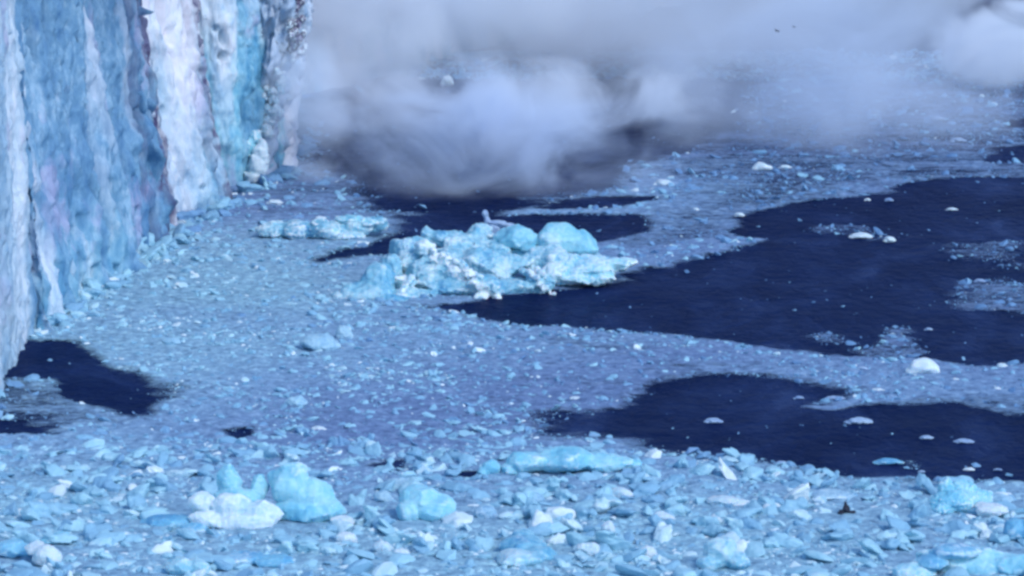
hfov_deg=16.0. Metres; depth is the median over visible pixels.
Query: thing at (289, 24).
debris block
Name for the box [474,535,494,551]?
ice chunk
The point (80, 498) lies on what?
ice chunk
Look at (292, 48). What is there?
debris block
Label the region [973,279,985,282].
ice floe
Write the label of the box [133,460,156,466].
ice chunk
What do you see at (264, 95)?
ice block
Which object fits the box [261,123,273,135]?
ice block
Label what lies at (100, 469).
ice chunk
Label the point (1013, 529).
bergy bit
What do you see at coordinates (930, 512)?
ice chunk
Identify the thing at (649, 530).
ice chunk
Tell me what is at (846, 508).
debris lump
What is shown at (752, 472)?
ice chunk
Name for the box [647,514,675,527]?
ice chunk
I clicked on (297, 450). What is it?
ice chunk
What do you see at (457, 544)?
ice chunk
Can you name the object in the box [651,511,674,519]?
ice chunk
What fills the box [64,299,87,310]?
ice chunk
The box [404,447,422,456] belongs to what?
ice chunk
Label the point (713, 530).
ice chunk
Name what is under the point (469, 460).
ice chunk
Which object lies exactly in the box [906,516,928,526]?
ice chunk
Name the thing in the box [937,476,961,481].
ice chunk
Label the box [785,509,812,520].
ice chunk
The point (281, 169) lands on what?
ice chunk
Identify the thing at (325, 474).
ice chunk
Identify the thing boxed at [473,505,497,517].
ice chunk
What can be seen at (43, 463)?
ice chunk
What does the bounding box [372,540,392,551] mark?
ice chunk
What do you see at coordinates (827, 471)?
ice chunk
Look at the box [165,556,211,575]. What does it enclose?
bergy bit
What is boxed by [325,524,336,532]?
ice chunk
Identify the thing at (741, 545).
ice chunk
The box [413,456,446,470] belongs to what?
ice chunk
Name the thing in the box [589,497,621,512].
ice chunk
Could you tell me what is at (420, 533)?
ice chunk
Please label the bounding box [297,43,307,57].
debris block
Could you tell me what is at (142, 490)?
ice chunk
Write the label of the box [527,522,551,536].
ice chunk
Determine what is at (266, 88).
ice block
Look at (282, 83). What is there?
ice block
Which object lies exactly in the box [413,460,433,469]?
ice chunk
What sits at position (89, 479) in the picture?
ice chunk
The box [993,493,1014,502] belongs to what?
ice chunk
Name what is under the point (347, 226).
iceberg
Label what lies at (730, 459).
ice chunk
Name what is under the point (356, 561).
brash ice
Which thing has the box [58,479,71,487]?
ice chunk
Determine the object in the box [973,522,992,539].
ice chunk
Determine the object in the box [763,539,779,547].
ice chunk
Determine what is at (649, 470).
ice chunk
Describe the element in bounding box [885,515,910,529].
ice chunk
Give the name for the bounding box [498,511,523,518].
ice chunk
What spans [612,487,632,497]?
ice chunk
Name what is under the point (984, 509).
ice slab
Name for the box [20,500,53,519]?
ice chunk
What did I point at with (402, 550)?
ice chunk
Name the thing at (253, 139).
serac
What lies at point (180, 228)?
ice chunk
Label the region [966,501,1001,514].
ice chunk
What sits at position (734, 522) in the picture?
ice chunk
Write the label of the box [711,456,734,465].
ice chunk
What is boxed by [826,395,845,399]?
ice floe
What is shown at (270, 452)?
ice chunk
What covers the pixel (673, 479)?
ice chunk
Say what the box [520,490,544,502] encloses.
ice chunk
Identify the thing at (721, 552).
bergy bit
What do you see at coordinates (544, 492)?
ice chunk
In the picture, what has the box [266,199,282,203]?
ice floe
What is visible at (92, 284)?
ice chunk
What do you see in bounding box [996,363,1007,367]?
ice floe
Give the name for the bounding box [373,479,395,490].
ice chunk
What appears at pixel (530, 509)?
ice chunk
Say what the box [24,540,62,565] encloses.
bergy bit
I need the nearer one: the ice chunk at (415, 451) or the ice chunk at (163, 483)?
the ice chunk at (163, 483)
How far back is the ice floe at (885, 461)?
270.95 m
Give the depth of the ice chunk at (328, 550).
243.65 m
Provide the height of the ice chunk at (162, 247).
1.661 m
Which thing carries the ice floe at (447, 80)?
on the water
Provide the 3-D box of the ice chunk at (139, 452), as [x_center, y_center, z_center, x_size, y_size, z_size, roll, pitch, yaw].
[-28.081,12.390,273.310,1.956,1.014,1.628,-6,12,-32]
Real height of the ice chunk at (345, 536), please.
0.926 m
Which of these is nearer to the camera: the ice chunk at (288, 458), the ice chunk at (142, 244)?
the ice chunk at (288, 458)
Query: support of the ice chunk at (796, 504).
on the water
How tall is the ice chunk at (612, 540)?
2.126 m
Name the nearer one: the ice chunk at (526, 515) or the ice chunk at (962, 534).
the ice chunk at (962, 534)
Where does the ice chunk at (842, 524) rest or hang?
on the water
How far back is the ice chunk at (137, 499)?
256.03 m
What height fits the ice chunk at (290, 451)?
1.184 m
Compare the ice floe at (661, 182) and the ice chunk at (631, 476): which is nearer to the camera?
the ice chunk at (631, 476)
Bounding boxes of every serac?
[243,138,269,183]
[246,129,261,157]
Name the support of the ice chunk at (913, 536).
on the water
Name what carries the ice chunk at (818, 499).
on the water
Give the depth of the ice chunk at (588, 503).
255.96 m
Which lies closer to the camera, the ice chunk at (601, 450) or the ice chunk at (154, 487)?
the ice chunk at (154, 487)
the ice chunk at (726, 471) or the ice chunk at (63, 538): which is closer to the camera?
the ice chunk at (63, 538)
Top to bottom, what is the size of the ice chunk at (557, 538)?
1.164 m
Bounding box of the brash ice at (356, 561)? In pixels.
[0,47,1023,575]
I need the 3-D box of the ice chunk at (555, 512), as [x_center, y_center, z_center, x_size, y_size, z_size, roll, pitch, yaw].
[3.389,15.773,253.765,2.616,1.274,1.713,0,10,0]
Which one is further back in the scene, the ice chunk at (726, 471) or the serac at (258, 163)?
the serac at (258, 163)
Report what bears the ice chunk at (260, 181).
on the water
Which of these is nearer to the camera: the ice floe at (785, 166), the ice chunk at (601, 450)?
the ice chunk at (601, 450)
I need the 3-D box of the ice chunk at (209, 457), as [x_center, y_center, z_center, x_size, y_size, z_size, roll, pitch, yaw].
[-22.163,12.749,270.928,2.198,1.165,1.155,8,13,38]
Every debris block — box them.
[285,17,293,30]
[286,26,298,40]
[288,41,302,54]
[290,50,302,62]
[293,14,306,28]
[293,29,306,45]
[295,0,305,8]
[295,5,299,14]
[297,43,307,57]
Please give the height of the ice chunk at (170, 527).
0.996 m
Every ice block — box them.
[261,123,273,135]
[262,92,267,100]
[263,85,269,92]
[263,114,274,124]
[263,129,273,137]
[264,103,270,114]
[267,86,277,94]
[268,94,279,104]
[268,104,282,115]
[275,79,285,87]
[276,86,284,94]
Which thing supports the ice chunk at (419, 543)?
on the water
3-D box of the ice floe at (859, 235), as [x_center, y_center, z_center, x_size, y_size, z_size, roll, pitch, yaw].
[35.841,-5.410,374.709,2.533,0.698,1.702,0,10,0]
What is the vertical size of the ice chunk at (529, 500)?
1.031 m
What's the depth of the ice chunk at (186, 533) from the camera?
247.56 m
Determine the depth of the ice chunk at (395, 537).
246.49 m
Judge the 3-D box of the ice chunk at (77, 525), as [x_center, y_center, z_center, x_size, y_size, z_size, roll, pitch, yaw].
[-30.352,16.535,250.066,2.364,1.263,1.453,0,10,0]
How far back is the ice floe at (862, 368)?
306.31 m
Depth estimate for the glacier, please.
368.73 m
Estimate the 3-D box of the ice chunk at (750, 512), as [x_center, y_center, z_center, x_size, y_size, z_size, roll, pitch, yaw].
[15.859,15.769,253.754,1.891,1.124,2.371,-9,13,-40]
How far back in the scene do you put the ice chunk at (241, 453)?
272.80 m
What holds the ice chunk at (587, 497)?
on the water
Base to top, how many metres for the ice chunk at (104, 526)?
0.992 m
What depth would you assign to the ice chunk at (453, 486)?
261.57 m
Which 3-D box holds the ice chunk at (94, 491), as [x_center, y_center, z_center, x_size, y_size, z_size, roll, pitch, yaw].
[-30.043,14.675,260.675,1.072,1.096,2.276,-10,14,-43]
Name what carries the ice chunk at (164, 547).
on the water
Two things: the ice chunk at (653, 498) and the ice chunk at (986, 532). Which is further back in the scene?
the ice chunk at (653, 498)
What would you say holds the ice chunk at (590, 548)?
on the water
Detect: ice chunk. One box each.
[11,527,40,543]
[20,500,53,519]
[20,507,40,520]
[28,487,45,495]
[40,460,48,473]
[44,533,78,542]
[45,463,66,476]
[46,502,80,514]
[48,314,61,325]
[53,519,84,531]
[56,518,71,530]
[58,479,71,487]
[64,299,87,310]
[66,465,90,470]
[68,482,88,491]
[70,492,92,504]
[75,295,85,302]
[82,278,97,287]
[82,485,104,496]
[83,522,98,541]
[84,279,107,291]
[86,473,106,482]
[87,288,103,296]
[89,548,112,558]
[90,465,111,473]
[92,475,121,491]
[95,499,117,513]
[95,523,112,530]
[95,529,126,544]
[101,453,133,461]
[101,466,118,475]
[111,476,123,482]
[113,454,124,466]
[126,445,147,457]
[126,483,149,497]
[126,493,147,508]
[130,505,156,512]
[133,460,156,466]
[138,236,147,250]
[139,507,169,518]
[140,244,166,251]
[140,246,159,260]
[141,247,159,258]
[145,478,165,492]
[148,232,154,245]
[151,477,176,491]
[151,541,177,553]
[153,235,172,245]
[156,450,168,465]
[160,523,176,531]
[162,337,180,343]
[165,468,197,477]
[169,227,194,235]
[172,223,184,236]
[176,528,199,539]
[177,210,203,219]
[199,479,217,494]
[201,210,219,220]
[203,453,220,462]
[206,203,227,210]
[217,196,232,207]
[229,200,237,205]
[230,449,255,456]
[236,181,264,192]
[258,174,273,184]
[261,176,272,188]
[263,447,280,458]
[266,174,282,182]
[267,165,294,174]
[272,535,295,544]
[272,541,292,554]
[281,446,305,454]
[282,453,299,462]
[284,449,298,456]
[285,395,307,405]
[292,536,319,546]
[297,542,318,552]
[299,333,340,349]
[311,426,325,429]
[314,470,332,477]
[318,529,335,537]
[320,546,335,554]
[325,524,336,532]
[330,515,354,523]
[330,519,352,532]
[335,325,353,338]
[335,531,357,542]
[338,456,363,465]
[346,511,364,518]
[348,488,366,505]
[363,504,380,520]
[364,441,382,456]
[372,457,394,472]
[372,515,395,530]
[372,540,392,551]
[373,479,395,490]
[373,490,392,501]
[376,517,394,535]
[383,531,416,543]
[387,478,409,486]
[394,548,409,553]
[398,477,423,494]
[402,531,425,542]
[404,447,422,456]
[408,476,423,482]
[412,536,428,553]
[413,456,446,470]
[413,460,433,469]
[415,455,426,460]
[432,448,445,457]
[439,453,454,462]
[441,481,472,491]
[441,511,472,526]
[444,468,461,476]
[447,451,461,460]
[450,537,480,551]
[458,453,476,466]
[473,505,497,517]
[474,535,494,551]
[494,487,513,498]
[495,496,508,504]
[496,453,509,459]
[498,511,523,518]
[503,496,513,505]
[510,510,530,518]
[512,490,535,497]
[513,492,525,506]
[517,486,554,496]
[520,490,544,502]
[525,505,541,519]
[526,497,540,505]
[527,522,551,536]
[529,477,542,484]
[529,510,552,526]
[535,483,559,491]
[541,476,567,487]
[545,506,576,518]
[545,533,565,545]
[547,522,569,534]
[553,513,572,519]
[554,489,577,501]
[560,517,582,531]
[565,532,596,545]
[572,499,593,508]
[574,506,596,519]
[575,542,599,555]
[582,494,593,500]
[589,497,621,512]
[591,448,605,452]
[594,543,613,556]
[595,486,612,495]
[595,530,633,549]
[601,520,614,531]
[607,508,636,516]
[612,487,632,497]
[614,472,629,483]
[621,466,640,473]
[622,473,655,481]
[628,482,661,496]
[629,471,658,483]
[630,464,661,477]
[639,526,655,534]
[640,546,657,556]
[641,494,664,502]
[643,505,652,515]
[644,449,661,457]
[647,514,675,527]
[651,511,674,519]
[653,521,672,543]
[658,474,684,491]
[664,483,679,495]
[665,495,687,502]
[665,500,685,514]
[673,456,688,468]
[689,463,715,474]
[690,515,720,526]
[701,524,728,537]
[706,495,746,505]
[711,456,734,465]
[718,457,736,479]
[722,447,740,457]
[722,456,738,462]
[722,531,739,540]
[724,517,743,527]
[726,527,742,538]
[727,507,756,517]
[731,516,762,529]
[735,461,749,470]
[737,453,754,464]
[737,539,749,551]
[741,465,764,480]
[743,500,762,513]
[744,541,764,557]
[757,496,777,506]
[763,532,802,547]
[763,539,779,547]
[777,496,807,512]
[777,524,792,534]
[783,483,809,500]
[785,470,802,487]
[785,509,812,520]
[789,474,808,483]
[803,475,826,486]
[811,488,855,499]
[812,496,825,504]
[819,476,838,488]
[820,530,854,540]
[821,467,839,477]
[829,519,852,531]
[833,528,848,531]
[851,478,870,488]
[857,538,882,558]
[858,551,872,557]
[874,537,901,549]
[876,530,897,540]
[880,508,898,520]
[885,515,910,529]
[888,528,925,538]
[896,529,910,543]
[904,530,923,541]
[906,503,927,517]
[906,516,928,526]
[907,497,927,508]
[915,473,937,494]
[925,501,936,515]
[934,519,970,534]
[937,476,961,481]
[950,529,980,538]
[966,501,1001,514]
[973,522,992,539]
[989,517,1003,524]
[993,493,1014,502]
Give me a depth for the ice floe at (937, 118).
466.83 m
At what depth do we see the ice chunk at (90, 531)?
247.77 m
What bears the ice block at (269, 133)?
attached to the glacier
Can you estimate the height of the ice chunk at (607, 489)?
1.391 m
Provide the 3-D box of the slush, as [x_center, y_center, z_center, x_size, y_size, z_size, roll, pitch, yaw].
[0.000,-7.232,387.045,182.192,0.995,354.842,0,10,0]
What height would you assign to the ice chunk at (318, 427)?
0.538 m
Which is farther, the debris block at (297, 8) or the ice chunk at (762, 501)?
the debris block at (297, 8)
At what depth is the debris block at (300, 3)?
413.67 m
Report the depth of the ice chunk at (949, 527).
249.44 m
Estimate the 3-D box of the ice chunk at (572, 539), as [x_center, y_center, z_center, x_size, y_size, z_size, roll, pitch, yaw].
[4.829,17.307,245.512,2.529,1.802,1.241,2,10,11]
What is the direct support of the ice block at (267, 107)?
attached to the glacier
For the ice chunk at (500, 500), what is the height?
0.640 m
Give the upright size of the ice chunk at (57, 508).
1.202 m
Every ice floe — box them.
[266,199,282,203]
[440,75,453,85]
[653,179,673,184]
[704,418,722,422]
[734,212,744,216]
[751,162,771,170]
[778,165,791,168]
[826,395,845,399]
[843,417,872,423]
[848,232,872,238]
[857,366,868,369]
[872,458,904,464]
[883,236,895,242]
[905,357,939,373]
[919,435,933,438]
[931,116,944,120]
[949,137,966,142]
[953,438,974,442]
[962,467,974,470]
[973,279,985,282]
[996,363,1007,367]
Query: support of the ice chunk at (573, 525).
on the water
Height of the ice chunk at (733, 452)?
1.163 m
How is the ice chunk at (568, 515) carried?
on the water
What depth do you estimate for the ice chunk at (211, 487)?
260.73 m
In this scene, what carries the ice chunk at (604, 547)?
on the water
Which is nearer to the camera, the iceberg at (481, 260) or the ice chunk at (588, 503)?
the ice chunk at (588, 503)
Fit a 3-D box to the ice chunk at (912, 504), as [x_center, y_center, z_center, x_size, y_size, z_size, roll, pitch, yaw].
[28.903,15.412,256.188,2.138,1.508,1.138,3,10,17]
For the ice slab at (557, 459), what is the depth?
267.17 m
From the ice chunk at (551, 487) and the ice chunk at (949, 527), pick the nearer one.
the ice chunk at (949, 527)
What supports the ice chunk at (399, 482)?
on the water
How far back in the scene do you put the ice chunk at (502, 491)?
259.36 m
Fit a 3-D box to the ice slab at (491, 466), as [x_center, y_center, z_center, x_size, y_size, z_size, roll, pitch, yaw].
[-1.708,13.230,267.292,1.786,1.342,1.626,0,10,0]
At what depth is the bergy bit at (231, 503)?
251.14 m
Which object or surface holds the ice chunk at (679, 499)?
on the water
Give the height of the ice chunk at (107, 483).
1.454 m
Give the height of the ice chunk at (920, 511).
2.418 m
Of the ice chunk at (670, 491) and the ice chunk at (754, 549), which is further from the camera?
the ice chunk at (670, 491)
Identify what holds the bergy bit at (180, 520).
on the water
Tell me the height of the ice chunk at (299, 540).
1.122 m
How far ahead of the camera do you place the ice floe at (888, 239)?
371.75 m
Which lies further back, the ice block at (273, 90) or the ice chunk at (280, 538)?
the ice block at (273, 90)
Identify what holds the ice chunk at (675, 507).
on the water
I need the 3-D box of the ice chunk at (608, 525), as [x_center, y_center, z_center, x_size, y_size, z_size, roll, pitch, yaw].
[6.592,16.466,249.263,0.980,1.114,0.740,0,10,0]
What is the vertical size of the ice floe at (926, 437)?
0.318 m
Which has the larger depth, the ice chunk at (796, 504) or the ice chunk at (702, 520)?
the ice chunk at (796, 504)
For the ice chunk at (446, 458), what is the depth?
271.06 m
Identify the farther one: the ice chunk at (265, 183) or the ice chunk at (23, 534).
the ice chunk at (265, 183)
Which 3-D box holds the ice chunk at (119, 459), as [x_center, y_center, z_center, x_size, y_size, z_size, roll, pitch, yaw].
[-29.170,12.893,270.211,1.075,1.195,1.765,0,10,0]
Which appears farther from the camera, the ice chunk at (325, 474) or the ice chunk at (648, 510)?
the ice chunk at (325, 474)
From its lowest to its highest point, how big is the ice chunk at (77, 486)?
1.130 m
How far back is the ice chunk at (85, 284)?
343.76 m
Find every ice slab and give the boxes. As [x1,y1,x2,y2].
[477,459,500,474]
[501,446,641,474]
[974,502,1008,516]
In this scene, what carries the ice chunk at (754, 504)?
on the water
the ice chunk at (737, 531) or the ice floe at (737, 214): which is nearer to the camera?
the ice chunk at (737, 531)
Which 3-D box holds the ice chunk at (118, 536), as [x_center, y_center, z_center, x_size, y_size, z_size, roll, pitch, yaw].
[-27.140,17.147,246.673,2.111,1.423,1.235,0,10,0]
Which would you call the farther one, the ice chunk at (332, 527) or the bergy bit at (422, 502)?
the bergy bit at (422, 502)
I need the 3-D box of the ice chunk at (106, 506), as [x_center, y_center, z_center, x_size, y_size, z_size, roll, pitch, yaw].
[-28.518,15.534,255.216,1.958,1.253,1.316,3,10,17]
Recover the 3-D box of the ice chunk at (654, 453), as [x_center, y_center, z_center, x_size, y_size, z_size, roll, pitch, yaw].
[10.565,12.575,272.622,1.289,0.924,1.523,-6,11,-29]
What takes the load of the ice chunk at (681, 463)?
on the water
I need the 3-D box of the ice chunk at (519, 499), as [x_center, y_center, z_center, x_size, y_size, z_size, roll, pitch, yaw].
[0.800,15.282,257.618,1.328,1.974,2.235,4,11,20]
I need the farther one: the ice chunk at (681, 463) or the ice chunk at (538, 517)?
the ice chunk at (681, 463)
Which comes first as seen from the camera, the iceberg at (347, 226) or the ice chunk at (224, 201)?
the iceberg at (347, 226)
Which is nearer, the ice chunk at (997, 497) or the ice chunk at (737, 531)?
the ice chunk at (737, 531)
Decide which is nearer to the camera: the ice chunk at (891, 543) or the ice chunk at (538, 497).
the ice chunk at (891, 543)
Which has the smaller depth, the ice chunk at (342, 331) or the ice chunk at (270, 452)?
the ice chunk at (270, 452)
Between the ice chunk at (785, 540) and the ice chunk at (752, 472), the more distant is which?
the ice chunk at (752, 472)
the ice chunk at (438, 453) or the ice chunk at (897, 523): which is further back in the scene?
the ice chunk at (438, 453)
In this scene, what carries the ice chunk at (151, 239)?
on the water
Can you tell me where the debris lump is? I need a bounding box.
[838,501,855,513]
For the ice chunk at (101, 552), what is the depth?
242.58 m
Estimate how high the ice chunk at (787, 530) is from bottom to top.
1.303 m
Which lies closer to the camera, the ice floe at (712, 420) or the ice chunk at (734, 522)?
the ice chunk at (734, 522)
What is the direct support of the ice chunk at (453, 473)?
on the water
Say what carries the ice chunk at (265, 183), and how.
on the water
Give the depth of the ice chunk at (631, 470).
266.56 m
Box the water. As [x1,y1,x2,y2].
[0,0,1023,482]
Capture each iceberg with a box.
[255,214,388,239]
[330,222,637,300]
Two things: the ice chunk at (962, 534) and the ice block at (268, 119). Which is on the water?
the ice chunk at (962, 534)
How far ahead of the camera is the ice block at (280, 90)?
413.30 m
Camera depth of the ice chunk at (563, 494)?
258.95 m
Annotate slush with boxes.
[0,70,1023,575]
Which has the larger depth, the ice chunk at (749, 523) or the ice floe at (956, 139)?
the ice floe at (956, 139)
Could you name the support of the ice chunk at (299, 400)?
on the water
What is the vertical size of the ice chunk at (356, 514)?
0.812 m
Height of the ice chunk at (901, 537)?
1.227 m
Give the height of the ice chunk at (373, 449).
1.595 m
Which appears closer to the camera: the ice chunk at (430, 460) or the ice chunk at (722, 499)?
the ice chunk at (722, 499)
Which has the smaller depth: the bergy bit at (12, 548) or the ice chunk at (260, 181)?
the bergy bit at (12, 548)
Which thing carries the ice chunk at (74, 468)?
on the water
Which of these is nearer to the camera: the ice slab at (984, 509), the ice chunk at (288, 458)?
the ice slab at (984, 509)
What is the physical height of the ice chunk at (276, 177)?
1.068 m
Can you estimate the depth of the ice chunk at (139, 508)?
254.41 m
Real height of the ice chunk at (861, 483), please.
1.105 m
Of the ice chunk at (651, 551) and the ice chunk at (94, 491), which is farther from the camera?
the ice chunk at (94, 491)
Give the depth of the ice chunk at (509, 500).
257.15 m
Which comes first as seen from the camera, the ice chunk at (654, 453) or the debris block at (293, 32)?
the ice chunk at (654, 453)
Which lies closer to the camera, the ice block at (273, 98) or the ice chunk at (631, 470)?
the ice chunk at (631, 470)
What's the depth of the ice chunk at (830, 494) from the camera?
259.59 m
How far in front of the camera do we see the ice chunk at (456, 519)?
251.51 m
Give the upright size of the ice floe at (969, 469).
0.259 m
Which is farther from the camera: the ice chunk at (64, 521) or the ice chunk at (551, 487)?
the ice chunk at (551, 487)
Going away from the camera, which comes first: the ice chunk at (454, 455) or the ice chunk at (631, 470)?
the ice chunk at (631, 470)
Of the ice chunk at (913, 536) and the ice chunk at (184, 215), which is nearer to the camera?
the ice chunk at (913, 536)
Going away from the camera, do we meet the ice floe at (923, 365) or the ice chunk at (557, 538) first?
the ice chunk at (557, 538)
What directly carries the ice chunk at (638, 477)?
on the water
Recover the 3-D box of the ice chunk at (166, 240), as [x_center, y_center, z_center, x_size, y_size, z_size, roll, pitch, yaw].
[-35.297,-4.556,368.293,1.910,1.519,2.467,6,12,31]
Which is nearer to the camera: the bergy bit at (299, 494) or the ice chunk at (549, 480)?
the bergy bit at (299, 494)
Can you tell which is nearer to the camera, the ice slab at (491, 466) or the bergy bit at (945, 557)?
the bergy bit at (945, 557)
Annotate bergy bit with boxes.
[0,538,32,558]
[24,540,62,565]
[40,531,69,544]
[140,514,208,532]
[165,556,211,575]
[187,463,283,529]
[227,550,295,567]
[267,462,346,522]
[396,484,455,521]
[497,527,556,566]
[696,536,750,571]
[892,543,1023,575]
[928,476,992,514]
[1003,517,1023,540]
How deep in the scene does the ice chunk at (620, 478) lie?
264.11 m
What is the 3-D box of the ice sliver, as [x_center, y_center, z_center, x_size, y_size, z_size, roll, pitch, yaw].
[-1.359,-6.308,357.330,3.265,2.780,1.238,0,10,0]
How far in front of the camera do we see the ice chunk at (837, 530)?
247.63 m
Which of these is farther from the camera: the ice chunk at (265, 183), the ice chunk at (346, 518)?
the ice chunk at (265, 183)
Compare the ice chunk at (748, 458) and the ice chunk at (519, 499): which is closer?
the ice chunk at (519, 499)
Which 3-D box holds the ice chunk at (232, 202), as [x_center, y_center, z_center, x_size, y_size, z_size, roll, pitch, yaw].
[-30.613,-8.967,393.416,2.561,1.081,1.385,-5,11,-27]
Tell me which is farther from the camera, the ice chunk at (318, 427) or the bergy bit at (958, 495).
the ice chunk at (318, 427)
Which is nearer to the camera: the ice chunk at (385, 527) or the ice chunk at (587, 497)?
the ice chunk at (385, 527)
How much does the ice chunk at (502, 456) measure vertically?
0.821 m
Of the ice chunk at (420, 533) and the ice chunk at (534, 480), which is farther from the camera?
the ice chunk at (534, 480)
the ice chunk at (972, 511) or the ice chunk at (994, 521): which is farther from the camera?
the ice chunk at (972, 511)
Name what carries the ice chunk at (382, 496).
on the water
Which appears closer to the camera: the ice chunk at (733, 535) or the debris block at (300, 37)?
the ice chunk at (733, 535)
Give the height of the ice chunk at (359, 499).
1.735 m
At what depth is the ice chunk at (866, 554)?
242.87 m
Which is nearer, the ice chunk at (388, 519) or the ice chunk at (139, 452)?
the ice chunk at (388, 519)
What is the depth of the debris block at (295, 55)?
413.19 m
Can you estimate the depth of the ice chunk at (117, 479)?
264.53 m
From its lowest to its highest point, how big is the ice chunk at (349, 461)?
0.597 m
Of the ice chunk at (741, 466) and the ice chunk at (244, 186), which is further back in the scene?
the ice chunk at (244, 186)
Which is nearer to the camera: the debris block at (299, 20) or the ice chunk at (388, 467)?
the ice chunk at (388, 467)
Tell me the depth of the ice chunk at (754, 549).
243.18 m
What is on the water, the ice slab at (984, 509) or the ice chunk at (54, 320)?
the ice chunk at (54, 320)
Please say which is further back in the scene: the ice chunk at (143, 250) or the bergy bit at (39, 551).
the ice chunk at (143, 250)
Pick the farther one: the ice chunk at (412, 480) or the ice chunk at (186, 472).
the ice chunk at (186, 472)
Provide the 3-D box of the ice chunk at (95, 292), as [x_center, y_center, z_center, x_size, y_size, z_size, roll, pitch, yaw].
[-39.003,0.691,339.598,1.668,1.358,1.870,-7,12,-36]
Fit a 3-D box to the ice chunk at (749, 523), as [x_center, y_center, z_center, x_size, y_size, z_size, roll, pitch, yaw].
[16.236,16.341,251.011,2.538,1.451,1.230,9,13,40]
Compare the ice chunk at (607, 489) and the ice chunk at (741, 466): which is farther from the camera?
the ice chunk at (741, 466)
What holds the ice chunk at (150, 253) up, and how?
on the water
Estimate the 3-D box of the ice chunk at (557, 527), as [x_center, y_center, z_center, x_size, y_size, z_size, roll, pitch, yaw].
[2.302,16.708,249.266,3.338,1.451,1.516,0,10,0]
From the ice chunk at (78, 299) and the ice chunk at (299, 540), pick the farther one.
the ice chunk at (78, 299)
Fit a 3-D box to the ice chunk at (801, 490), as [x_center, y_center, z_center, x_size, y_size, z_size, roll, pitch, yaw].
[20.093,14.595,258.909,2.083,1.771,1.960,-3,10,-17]
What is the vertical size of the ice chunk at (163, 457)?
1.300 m
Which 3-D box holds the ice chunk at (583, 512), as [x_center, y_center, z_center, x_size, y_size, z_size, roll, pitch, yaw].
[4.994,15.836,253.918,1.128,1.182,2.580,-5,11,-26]
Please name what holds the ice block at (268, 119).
attached to the glacier
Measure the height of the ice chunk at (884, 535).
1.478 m
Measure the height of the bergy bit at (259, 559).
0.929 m
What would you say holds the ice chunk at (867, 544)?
on the water
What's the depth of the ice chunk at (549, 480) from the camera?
262.76 m
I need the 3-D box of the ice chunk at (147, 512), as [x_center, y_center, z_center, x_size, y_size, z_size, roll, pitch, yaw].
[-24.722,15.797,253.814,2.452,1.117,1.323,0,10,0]
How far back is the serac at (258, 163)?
411.07 m
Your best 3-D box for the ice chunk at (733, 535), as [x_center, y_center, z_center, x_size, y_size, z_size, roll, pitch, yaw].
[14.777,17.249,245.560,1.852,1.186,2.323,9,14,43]
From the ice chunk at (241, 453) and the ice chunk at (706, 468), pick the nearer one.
the ice chunk at (706, 468)
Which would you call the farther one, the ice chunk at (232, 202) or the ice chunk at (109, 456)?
the ice chunk at (232, 202)
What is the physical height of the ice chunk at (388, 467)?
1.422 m
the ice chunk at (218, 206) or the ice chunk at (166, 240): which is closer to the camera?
the ice chunk at (166, 240)
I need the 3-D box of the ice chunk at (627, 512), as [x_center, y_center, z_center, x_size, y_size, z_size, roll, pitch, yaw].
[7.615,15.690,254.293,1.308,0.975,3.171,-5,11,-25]
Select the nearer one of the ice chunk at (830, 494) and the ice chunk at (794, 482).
the ice chunk at (830, 494)
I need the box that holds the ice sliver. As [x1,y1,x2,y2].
[482,210,514,233]
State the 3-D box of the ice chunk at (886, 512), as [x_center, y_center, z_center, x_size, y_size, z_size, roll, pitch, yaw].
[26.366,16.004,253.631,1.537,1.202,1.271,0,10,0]
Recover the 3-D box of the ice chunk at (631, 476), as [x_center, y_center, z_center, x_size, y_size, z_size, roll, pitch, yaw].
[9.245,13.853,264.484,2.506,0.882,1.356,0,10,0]
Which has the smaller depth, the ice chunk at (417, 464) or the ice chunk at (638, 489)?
the ice chunk at (638, 489)
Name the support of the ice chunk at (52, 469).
on the water
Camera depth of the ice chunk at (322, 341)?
313.96 m
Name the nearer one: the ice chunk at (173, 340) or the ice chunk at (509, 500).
the ice chunk at (509, 500)
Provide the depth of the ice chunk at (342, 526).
249.34 m
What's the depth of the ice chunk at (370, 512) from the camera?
252.03 m
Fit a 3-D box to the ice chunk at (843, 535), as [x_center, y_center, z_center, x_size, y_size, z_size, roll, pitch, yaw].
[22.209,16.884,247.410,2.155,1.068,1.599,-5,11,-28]
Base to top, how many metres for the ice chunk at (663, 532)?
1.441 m
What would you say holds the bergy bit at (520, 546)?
on the water
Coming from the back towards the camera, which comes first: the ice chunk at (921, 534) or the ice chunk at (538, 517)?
the ice chunk at (538, 517)
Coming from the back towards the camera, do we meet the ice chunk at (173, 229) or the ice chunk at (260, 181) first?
the ice chunk at (260, 181)
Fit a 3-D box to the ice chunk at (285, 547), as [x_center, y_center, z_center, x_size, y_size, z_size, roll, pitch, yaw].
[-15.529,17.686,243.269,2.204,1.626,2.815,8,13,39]
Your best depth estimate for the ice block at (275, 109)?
413.50 m
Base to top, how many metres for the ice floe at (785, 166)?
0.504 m
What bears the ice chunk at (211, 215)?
on the water
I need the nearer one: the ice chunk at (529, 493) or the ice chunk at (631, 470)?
the ice chunk at (529, 493)
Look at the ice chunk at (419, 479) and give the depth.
263.78 m
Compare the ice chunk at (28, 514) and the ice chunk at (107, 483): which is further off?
the ice chunk at (107, 483)
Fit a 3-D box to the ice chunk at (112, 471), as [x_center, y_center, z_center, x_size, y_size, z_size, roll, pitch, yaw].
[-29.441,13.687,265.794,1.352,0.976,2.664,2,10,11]

